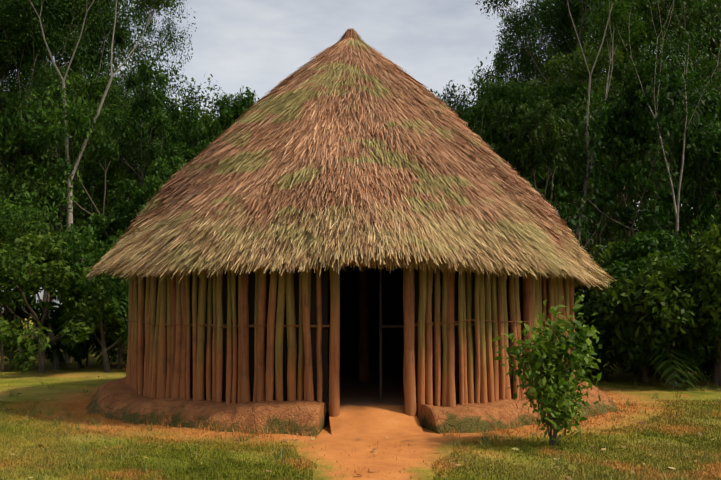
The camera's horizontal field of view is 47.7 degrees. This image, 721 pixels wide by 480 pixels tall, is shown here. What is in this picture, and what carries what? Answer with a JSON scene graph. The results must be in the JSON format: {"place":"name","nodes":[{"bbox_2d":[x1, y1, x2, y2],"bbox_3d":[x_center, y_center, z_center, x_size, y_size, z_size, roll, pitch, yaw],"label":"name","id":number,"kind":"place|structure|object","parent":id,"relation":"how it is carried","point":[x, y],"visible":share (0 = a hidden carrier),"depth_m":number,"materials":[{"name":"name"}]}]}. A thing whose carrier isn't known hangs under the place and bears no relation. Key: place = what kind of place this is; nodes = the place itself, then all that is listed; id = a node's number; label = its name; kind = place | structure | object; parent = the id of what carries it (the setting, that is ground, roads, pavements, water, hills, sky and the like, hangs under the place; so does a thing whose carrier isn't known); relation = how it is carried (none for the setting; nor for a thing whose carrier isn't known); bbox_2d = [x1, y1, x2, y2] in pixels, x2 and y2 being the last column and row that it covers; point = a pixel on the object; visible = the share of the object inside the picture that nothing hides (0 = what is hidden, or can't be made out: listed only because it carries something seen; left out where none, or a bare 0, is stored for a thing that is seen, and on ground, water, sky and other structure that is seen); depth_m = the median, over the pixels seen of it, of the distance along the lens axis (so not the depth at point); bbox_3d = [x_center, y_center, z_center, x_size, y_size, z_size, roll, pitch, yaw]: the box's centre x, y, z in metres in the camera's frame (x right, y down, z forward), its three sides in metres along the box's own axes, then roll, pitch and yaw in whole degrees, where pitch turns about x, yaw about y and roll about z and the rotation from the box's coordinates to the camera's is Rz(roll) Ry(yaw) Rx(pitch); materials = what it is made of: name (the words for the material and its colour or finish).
{"place":"outdoors","nodes":[
{"label":"outdoors","id":0,"kind":"place"},
{"bbox_2d":[0,391,720,479],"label":"lawn grass","id":1,"kind":"structure","parent":0,"point":[600,467],"depth_m":9.10,"materials":[{"name":"green plant"}]},
{"bbox_2d":[0,312,720,479],"bbox_3d":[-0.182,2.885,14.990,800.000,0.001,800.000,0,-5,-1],"label":"ground","id":2,"kind":"structure","parent":0,"point":[424,445],"depth_m":10.24,"materials":[{"name":"brown soil"}]},
{"bbox_2d":[0,111,19,160],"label":"tree","id":3,"kind":"object","parent":2,"relation":"on","point":[8,129],"visible":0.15,"depth_m":30.96,"materials":[{"name":"green plant"}]},
{"bbox_2d":[0,283,41,361],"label":"shrub","id":4,"kind":"object","parent":2,"relation":"on","point":[17,311],"visible":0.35,"depth_m":22.82,"materials":[{"name":"green plant"}]},
{"bbox_2d":[0,177,51,246],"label":"tree","id":5,"kind":"object","parent":2,"relation":"on","point":[5,197],"visible":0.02,"depth_m":23.59,"materials":[{"name":"green plant"}]},
{"bbox_2d":[0,210,53,368],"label":"tree","id":6,"kind":"object","parent":2,"relation":"on","point":[42,233],"visible":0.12,"depth_m":22.12,"materials":[{"name":"green plant"}]},
{"bbox_2d":[0,197,63,371],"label":"tree","id":7,"kind":"object","parent":2,"relation":"on","point":[5,229],"visible":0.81,"depth_m":20.81,"materials":[{"name":"green plant"}]},
{"bbox_2d":[0,86,65,290],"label":"tree","id":8,"kind":"object","parent":2,"relation":"on","point":[3,103],"visible":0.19,"depth_m":24.22,"materials":[{"name":"green plant"}]},
{"bbox_2d":[0,0,80,231],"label":"tree","id":9,"kind":"object","parent":2,"relation":"on","point":[39,65],"visible":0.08,"depth_m":33.79,"materials":[{"name":"green plant"}]},
{"bbox_2d":[0,326,83,369],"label":"palm","id":10,"kind":"object","parent":2,"relation":"on","point":[49,350],"visible":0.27,"depth_m":21.81,"materials":[{"name":"green plant"}]},
{"bbox_2d":[0,0,95,213],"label":"canopy tree","id":11,"kind":"object","parent":2,"relation":"on","point":[29,45],"visible":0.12,"depth_m":32.50,"materials":[{"name":"green plant"}]},
{"bbox_2d":[2,0,119,338],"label":"canopy tree","id":12,"kind":"object","parent":2,"relation":"on","point":[34,323],"depth_m":42.38,"materials":[{"name":"green plant"}]},
{"bbox_2d":[0,232,127,373],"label":"tree","id":13,"kind":"object","parent":2,"relation":"on","point":[55,279],"visible":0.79,"depth_m":19.77,"materials":[{"name":"green plant"}]},
{"bbox_2d":[0,230,127,369],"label":"tree","id":14,"kind":"object","parent":2,"relation":"on","point":[52,335],"visible":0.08,"depth_m":21.43,"materials":[{"name":"green plant"}]},
{"bbox_2d":[0,8,131,192],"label":"tall tree","id":15,"kind":"object","parent":2,"relation":"on","point":[62,67],"visible":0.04,"depth_m":42.70,"materials":[{"name":"green plant"}]},
{"bbox_2d":[0,0,133,353],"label":"canopy tree","id":16,"kind":"object","parent":2,"relation":"on","point":[9,16],"visible":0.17,"depth_m":30.77,"materials":[{"name":"green plant"}]},
{"bbox_2d":[1,48,132,271],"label":"tall tree","id":17,"kind":"object","parent":2,"relation":"on","point":[76,66],"visible":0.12,"depth_m":34.19,"materials":[{"name":"green plant"}]},
{"bbox_2d":[0,78,141,358],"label":"tree","id":18,"kind":"object","parent":2,"relation":"on","point":[46,116],"visible":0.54,"depth_m":26.02,"materials":[{"name":"green plant"}]},
{"bbox_2d":[10,20,136,79],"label":"tree","id":19,"kind":"object","parent":2,"relation":"on","point":[113,52],"depth_m":59.10,"materials":[{"name":"green plant"}]},
{"bbox_2d":[0,0,148,344],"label":"canopy tree","id":20,"kind":"object","parent":2,"relation":"on","point":[51,9],"visible":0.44,"depth_m":33.03,"materials":[{"name":"green plant"}]},
{"bbox_2d":[39,307,110,366],"bbox_3d":[-7.821,2.643,22.577,2.310,2.084,1.597,0,-5,-1],"label":"shrub","id":21,"kind":"object","parent":2,"relation":"on","point":[82,352],"visible":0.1,"depth_m":22.19,"materials":[{"name":"green plant"}]},
{"bbox_2d":[32,301,126,368],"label":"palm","id":22,"kind":"object","parent":2,"relation":"on","point":[57,314],"visible":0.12,"depth_m":21.69,"materials":[{"name":"green plant"}]},
{"bbox_2d":[21,23,144,202],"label":"tall tree","id":23,"kind":"object","parent":2,"relation":"on","point":[118,55],"depth_m":42.33,"materials":[{"name":"green plant"}]},
{"bbox_2d":[0,1,166,139],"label":"tree","id":24,"kind":"object","parent":2,"relation":"on","point":[136,62],"visible":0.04,"depth_m":51.79,"materials":[{"name":"green plant"}]},
{"bbox_2d":[4,62,163,240],"bbox_3d":[-10.791,-1.135,32.823,7.562,11.200,5.889,-5,-7,44],"label":"tall tree","id":25,"kind":"object","parent":2,"relation":"on","point":[91,83],"visible":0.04,"depth_m":31.26,"materials":[{"name":"green plant"}]},
{"bbox_2d":[1,93,169,250],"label":"tree","id":26,"kind":"object","parent":2,"relation":"on","point":[130,149],"visible":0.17,"depth_m":28.67,"materials":[{"name":"green plant"}]},
{"bbox_2d":[46,219,128,371],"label":"tree","id":27,"kind":"object","parent":2,"relation":"on","point":[79,243],"visible":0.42,"depth_m":19.91,"materials":[{"name":"green plant"}]},
{"bbox_2d":[53,289,127,368],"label":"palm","id":28,"kind":"object","parent":2,"relation":"on","point":[120,351],"visible":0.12,"depth_m":20.42,"materials":[{"name":"green plant"}]},
{"bbox_2d":[4,0,195,341],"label":"tall tree","id":29,"kind":"object","parent":2,"relation":"on","point":[44,299],"visible":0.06,"depth_m":41.37,"materials":[{"name":"green plant"}]},
{"bbox_2d":[26,0,182,362],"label":"tall tree","id":30,"kind":"object","parent":2,"relation":"on","point":[157,7],"visible":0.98,"depth_m":25.36,"materials":[{"name":"grey plant"}]},
{"bbox_2d":[39,66,171,180],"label":"tall tree","id":31,"kind":"object","parent":2,"relation":"on","point":[123,85],"visible":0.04,"depth_m":41.75,"materials":[{"name":"green plant"}]},
{"bbox_2d":[25,0,192,217],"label":"canopy tree","id":32,"kind":"object","parent":2,"relation":"on","point":[142,16],"visible":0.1,"depth_m":40.13,"materials":[{"name":"green plant"}]},
{"bbox_2d":[16,103,210,258],"bbox_3d":[-7.134,-0.295,26.213,6.922,8.481,5.816,0,-5,-1],"label":"tree","id":33,"kind":"object","parent":2,"relation":"on","point":[158,120],"visible":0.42,"depth_m":25.43,"materials":[{"name":"green plant"}]},
{"bbox_2d":[65,48,168,123],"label":"tree","id":34,"kind":"object","parent":2,"relation":"on","point":[117,68],"depth_m":55.21,"materials":[{"name":"green plant"}]},
{"bbox_2d":[42,10,199,188],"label":"tree","id":35,"kind":"object","parent":2,"relation":"on","point":[153,57],"visible":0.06,"depth_m":52.17,"materials":[{"name":"green plant"}]},
{"bbox_2d":[117,278,128,360],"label":"shrub","id":36,"kind":"object","parent":2,"relation":"on","point":[126,286],"visible":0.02,"depth_m":22.25,"materials":[{"name":"green plant"}]},
{"bbox_2d":[48,59,205,249],"bbox_3d":[-7.744,-1.068,28.638,6.273,10.456,6.082,0,-5,-1],"label":"tree","id":37,"kind":"object","parent":2,"relation":"on","point":[145,72],"visible":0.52,"depth_m":28.46,"materials":[{"name":"green plant"}]},
{"bbox_2d":[70,156,186,361],"bbox_3d":[-6.114,0.715,23.888,4.791,6.502,4.363,-4,-6,37],"label":"tree","id":38,"kind":"object","parent":2,"relation":"on","point":[137,194],"visible":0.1,"depth_m":23.43,"materials":[{"name":"green plant"}]},
{"bbox_2d":[102,118,224,235],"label":"tree","id":39,"kind":"object","parent":2,"relation":"on","point":[139,169],"visible":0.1,"depth_m":31.93,"materials":[{"name":"green plant"}]},
{"bbox_2d":[125,130,206,182],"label":"tall tree","id":40,"kind":"object","parent":2,"relation":"on","point":[147,155],"depth_m":37.36,"materials":[{"name":"green plant"}]},
{"bbox_2d":[132,110,211,199],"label":"tall tree","id":41,"kind":"object","parent":2,"relation":"on","point":[205,119],"depth_m":41.30,"materials":[{"name":"green plant"}]},
{"bbox_2d":[121,87,232,117],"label":"tree","id":42,"kind":"object","parent":2,"relation":"on","point":[184,104],"visible":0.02,"depth_m":61.46,"materials":[{"name":"green plant"}]},
{"bbox_2d":[140,74,226,178],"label":"tree","id":43,"kind":"object","parent":2,"relation":"on","point":[205,100],"visible":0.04,"depth_m":49.73,"materials":[{"name":"green plant"}]},
{"bbox_2d":[163,111,204,158],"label":"tree","id":44,"kind":"object","parent":2,"relation":"on","point":[179,123],"depth_m":29.87,"materials":[{"name":"green plant"}]},
{"bbox_2d":[191,123,220,147],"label":"tree","id":45,"kind":"object","parent":2,"relation":"on","point":[211,137],"depth_m":29.88,"materials":[{"name":"green plant"}]},
{"bbox_2d":[168,86,259,164],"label":"tree","id":46,"kind":"object","parent":2,"relation":"on","point":[229,114],"visible":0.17,"depth_m":26.85,"materials":[{"name":"green plant"}]},
{"bbox_2d":[125,216,574,427],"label":"hut wall poles","id":47,"kind":"object","parent":2,"relation":"on","point":[158,357],"visible":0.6,"depth_m":11.60,"materials":[{"name":"brown wood"}]},
{"bbox_2d":[86,28,615,289],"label":"thatch roof","id":48,"kind":"structure","parent":47,"relation":"on","point":[350,146],"depth_m":12.06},
{"bbox_2d":[156,261,547,410],"bbox_3d":[-0.183,1.317,15.130,7.499,2.750,7.486,0,-5,-1],"label":"hut inner lining","id":49,"kind":"object","parent":47,"relation":"attached to","point":[392,314],"visible":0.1,"depth_m":12.10,"materials":[{"name":"black plant"}]},
{"bbox_2d":[379,266,403,400],"bbox_3d":[0.449,1.202,11.713,0.361,2.200,0.043,0,-5,-5],"label":"door frame","id":50,"kind":"object","parent":47,"relation":"attached to","point":[381,326],"visible":0.77,"depth_m":11.68,"materials":[{"name":"brown wood"}]},
{"bbox_2d":[85,366,619,436],"bbox_3d":[-0.224,2.711,14.978,9.278,0.387,9.343,0,-5,-1],"label":"hut base","id":51,"kind":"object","parent":2,"relation":"on","point":[308,418],"depth_m":11.13,"materials":[{"name":"brown soil"}]},
{"bbox_2d":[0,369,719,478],"bbox_3d":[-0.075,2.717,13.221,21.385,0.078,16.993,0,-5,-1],"label":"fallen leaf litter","id":52,"kind":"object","parent":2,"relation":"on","point":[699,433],"visible":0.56,"depth_m":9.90,"materials":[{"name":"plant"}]},
{"bbox_2d":[0,378,720,479],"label":"lawn weed tufts","id":53,"kind":"object","parent":2,"relation":"on","point":[274,455],"visible":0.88,"depth_m":9.28,"materials":[{"name":"green plant"}]},
{"bbox_2d":[328,368,423,436],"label":"floor","id":54,"kind":"structure","parent":2,"relation":"on","point":[365,411],"depth_m":11.30,"materials":[{"name":"brown soil"}]},
{"bbox_2d":[430,88,478,131],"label":"tree","id":55,"kind":"object","parent":2,"relation":"on","point":[472,118],"visible":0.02,"depth_m":27.05,"materials":[{"name":"green plant"}]},
{"bbox_2d":[438,83,472,113],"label":"tree","id":56,"kind":"object","parent":2,"relation":"on","point":[454,99],"depth_m":34.38,"materials":[{"name":"green plant"}]},
{"bbox_2d":[468,73,571,168],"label":"tree","id":57,"kind":"object","parent":2,"relation":"on","point":[513,93],"visible":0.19,"depth_m":24.99,"materials":[{"name":"green plant"}]},
{"bbox_2d":[452,0,610,214],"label":"canopy tree","id":58,"kind":"object","parent":2,"relation":"on","point":[522,62],"visible":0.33,"depth_m":35.47,"materials":[{"name":"green plant"}]},
{"bbox_2d":[465,78,618,302],"bbox_3d":[6.199,-0.785,27.641,5.896,9.715,5.261,-3,-6,35],"label":"tree","id":59,"kind":"object","parent":2,"relation":"on","point":[576,87],"visible":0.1,"depth_m":27.95,"materials":[{"name":"green plant"}]},
{"bbox_2d":[441,51,646,249],"bbox_3d":[4.688,-0.957,21.837,6.088,9.211,5.898,0,-5,-1],"label":"tree","id":60,"kind":"object","parent":2,"relation":"on","point":[522,140],"visible":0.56,"depth_m":22.07,"materials":[{"name":"green plant"}]},
{"bbox_2d":[491,294,601,445],"bbox_3d":[2.204,1.602,9.653,1.340,1.912,1.207,2,-5,-20],"label":"bush","id":61,"kind":"object","parent":2,"relation":"on","point":[555,328],"visible":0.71,"depth_m":9.58,"materials":[{"name":"green plant"}]},
{"bbox_2d":[511,324,588,442],"bbox_3d":[2.277,1.770,9.813,0.818,1.589,1.303,-3,-5,28],"label":"bush","id":62,"kind":"object","parent":2,"relation":"on","point":[533,389],"visible":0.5,"depth_m":9.45,"materials":[{"name":"green plant"}]},
{"bbox_2d":[525,149,579,212],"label":"tree","id":63,"kind":"object","parent":2,"relation":"on","point":[528,172],"depth_m":30.35,"materials":[{"name":"green plant"}]},
{"bbox_2d":[532,375,585,448],"bbox_3d":[2.330,2.057,9.543,0.564,0.946,0.601,2,-5,-18],"label":"bush","id":64,"kind":"object","parent":2,"relation":"on","point":[568,415],"visible":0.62,"depth_m":9.50,"materials":[{"name":"green plant"}]},
{"bbox_2d":[512,327,606,445],"bbox_3d":[2.321,1.795,9.652,1.094,1.528,0.838,-2,-5,24],"label":"bush","id":65,"kind":"object","parent":2,"relation":"on","point":[580,356],"visible":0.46,"depth_m":9.60,"materials":[{"name":"green plant"}]},
{"bbox_2d":[528,71,606,243],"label":"tree","id":66,"kind":"object","parent":2,"relation":"on","point":[584,241],"depth_m":53.71,"materials":[{"name":"green plant"}]},
{"bbox_2d":[533,133,604,205],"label":"tall tree","id":67,"kind":"object","parent":2,"relation":"on","point":[578,172],"visible":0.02,"depth_m":31.42,"materials":[{"name":"green plant"}]},
{"bbox_2d":[486,1,665,216],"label":"canopy tree","id":68,"kind":"object","parent":2,"relation":"on","point":[537,43],"visible":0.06,"depth_m":43.83,"materials":[{"name":"green plant"}]},
{"bbox_2d":[475,0,692,257],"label":"canopy tree","id":69,"kind":"object","parent":2,"relation":"on","point":[567,45],"visible":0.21,"depth_m":34.39,"materials":[{"name":"green plant"}]},
{"bbox_2d":[523,81,647,236],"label":"tree","id":70,"kind":"object","parent":2,"relation":"on","point":[629,197],"depth_m":58.82,"materials":[{"name":"green plant"}]},
{"bbox_2d":[574,305,602,369],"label":"shrub","id":71,"kind":"object","parent":2,"relation":"on","point":[585,312],"depth_m":18.87,"materials":[{"name":"green plant"}]},
{"bbox_2d":[509,51,680,258],"bbox_3d":[10.650,-1.625,37.777,8.318,13.050,7.574,-3,-6,29],"label":"tall tree","id":72,"kind":"object","parent":2,"relation":"on","point":[630,196],"depth_m":36.73,"materials":[{"name":"green plant"}]},
{"bbox_2d":[567,0,646,245],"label":"tall tree","id":73,"kind":"object","parent":2,"relation":"on","point":[611,7],"visible":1,"depth_m":23.64,"materials":[{"name":"green plant"}]},
{"bbox_2d":[590,79,624,244],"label":"tree","id":74,"kind":"object","parent":2,"relation":"on","point":[616,229],"visible":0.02,"depth_m":55.08,"materials":[{"name":"green plant"}]},
{"bbox_2d":[555,50,676,249],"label":"tree","id":75,"kind":"object","parent":2,"relation":"on","point":[629,199],"depth_m":47.34,"materials":[{"name":"green plant"}]},
{"bbox_2d":[574,237,661,381],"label":"tree","id":76,"kind":"object","parent":2,"relation":"on","point":[588,292],"visible":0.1,"depth_m":19.31,"materials":[{"name":"green plant"}]},
{"bbox_2d":[575,316,662,378],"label":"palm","id":77,"kind":"object","parent":2,"relation":"on","point":[604,371],"visible":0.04,"depth_m":19.63,"materials":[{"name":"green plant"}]},
{"bbox_2d":[524,17,719,296],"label":"tree","id":78,"kind":"object","parent":2,"relation":"on","point":[557,65],"visible":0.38,"depth_m":29.21,"materials":[{"name":"green plant"}]},
{"bbox_2d":[526,57,720,262],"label":"tree","id":79,"kind":"object","parent":2,"relation":"on","point":[628,110],"visible":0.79,"depth_m":21.89,"materials":[{"name":"green plant"}]},
{"bbox_2d":[530,0,718,263],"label":"tall tree","id":80,"kind":"object","parent":2,"relation":"on","point":[584,83],"visible":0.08,"depth_m":40.88,"materials":[{"name":"green plant"}]},
{"bbox_2d":[585,312,672,381],"bbox_3d":[5.862,2.024,17.650,1.932,2.514,2.052,0,-5,-1],"label":"shrub","id":81,"kind":"object","parent":2,"relation":"on","point":[632,352],"visible":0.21,"depth_m":17.11,"materials":[{"name":"green plant"}]},
{"bbox_2d":[539,4,719,226],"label":"canopy tree","id":82,"kind":"object","parent":2,"relation":"on","point":[621,93],"depth_m":42.77,"materials":[{"name":"green plant"}]},
{"bbox_2d":[581,275,683,379],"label":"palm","id":83,"kind":"object","parent":2,"relation":"on","point":[614,283],"visible":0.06,"depth_m":18.11,"materials":[{"name":"green plant"}]},
{"bbox_2d":[555,0,720,253],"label":"canopy tree","id":84,"kind":"object","parent":2,"relation":"on","point":[658,32],"visible":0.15,"depth_m":29.92,"materials":[{"name":"green plant"}]},
{"bbox_2d":[560,50,720,302],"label":"tree","id":85,"kind":"object","parent":2,"relation":"on","point":[612,91],"visible":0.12,"depth_m":25.26,"materials":[{"name":"green plant"}]},
{"bbox_2d":[568,2,716,207],"bbox_3d":[14.864,-5.236,39.203,11.262,20.438,11.764,0,-5,-1],"label":"canopy tree","id":86,"kind":"object","parent":2,"relation":"on","point":[666,42],"depth_m":37.03,"materials":[{"name":"green plant"}]},
{"bbox_2d":[582,339,709,390],"bbox_3d":[6.181,2.729,17.972,2.332,1.160,3.658,2,-5,-24],"label":"fern","id":87,"kind":"object","parent":2,"relation":"on","point":[685,360],"visible":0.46,"depth_m":16.66,"materials":[{"name":"green plant"}]},
{"bbox_2d":[579,0,720,239],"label":"slim tree","id":88,"kind":"object","parent":2,"relation":"on","point":[676,45],"visible":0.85,"depth_m":21.90,"materials":[{"name":"green plant"}]},
{"bbox_2d":[591,230,712,376],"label":"tree","id":89,"kind":"object","parent":2,"relation":"on","point":[644,240],"visible":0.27,"depth_m":19.00,"materials":[{"name":"green plant"}]},
{"bbox_2d":[593,264,713,385],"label":"tree","id":90,"kind":"object","parent":2,"relation":"on","point":[618,302],"visible":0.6,"depth_m":16.86,"materials":[{"name":"green plant"}]},
{"bbox_2d":[591,0,720,215],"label":"canopy tree","id":91,"kind":"object","parent":2,"relation":"on","point":[662,16],"visible":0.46,"depth_m":29.01,"materials":[{"name":"green plant"}]},
{"bbox_2d":[615,72,715,243],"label":"tall tree","id":92,"kind":"object","parent":2,"relation":"on","point":[636,209],"depth_m":38.68,"materials":[{"name":"green plant"}]},
{"bbox_2d":[624,276,718,383],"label":"tree","id":93,"kind":"object","parent":2,"relation":"on","point":[715,380],"depth_m":17.65,"materials":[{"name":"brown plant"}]},
{"bbox_2d":[631,108,720,364],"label":"tree","id":94,"kind":"object","parent":2,"relation":"on","point":[694,168],"visible":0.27,"depth_m":22.51,"materials":[{"name":"green plant"}]},
{"bbox_2d":[637,224,720,333],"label":"tree","id":95,"kind":"object","parent":2,"relation":"on","point":[707,256],"visible":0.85,"depth_m":16.00,"materials":[{"name":"green plant"}]},
{"bbox_2d":[641,73,720,194],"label":"tall tree","id":96,"kind":"object","parent":2,"relation":"on","point":[672,142],"depth_m":34.10,"materials":[{"name":"green plant"}]},
{"bbox_2d":[662,330,718,379],"bbox_3d":[7.285,2.200,18.638,1.405,2.247,2.711,0,-5,-1],"label":"shrub","id":97,"kind":"object","parent":2,"relation":"on","point":[702,360],"visible":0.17,"depth_m":17.50,"materials":[{"name":"green plant"}]},
{"bbox_2d":[669,95,720,241],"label":"tree","id":98,"kind":"object","parent":2,"relation":"on","point":[673,227],"visible":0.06,"depth_m":26.03,"materials":[{"name":"green plant"}]},
{"bbox_2d":[670,257,720,385],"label":"tree","id":99,"kind":"object","parent":2,"relation":"on","point":[711,324],"visible":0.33,"depth_m":16.68,"materials":[{"name":"green plant"}]},
{"bbox_2d":[684,359,713,378],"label":"shrub","id":100,"kind":"object","parent":2,"relation":"on","point":[708,371],"visible":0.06,"depth_m":18.48,"materials":[{"name":"green plant"}]},
{"bbox_2d":[697,198,720,249],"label":"tree","id":101,"kind":"object","parent":2,"relation":"on","point":[718,217],"visible":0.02,"depth_m":21.32,"materials":[{"name":"green plant"}]},
{"bbox_2d":[2,0,720,310],"label":"sky","id":102,"kind":"structure","parent":0,"point":[255,45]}
]}

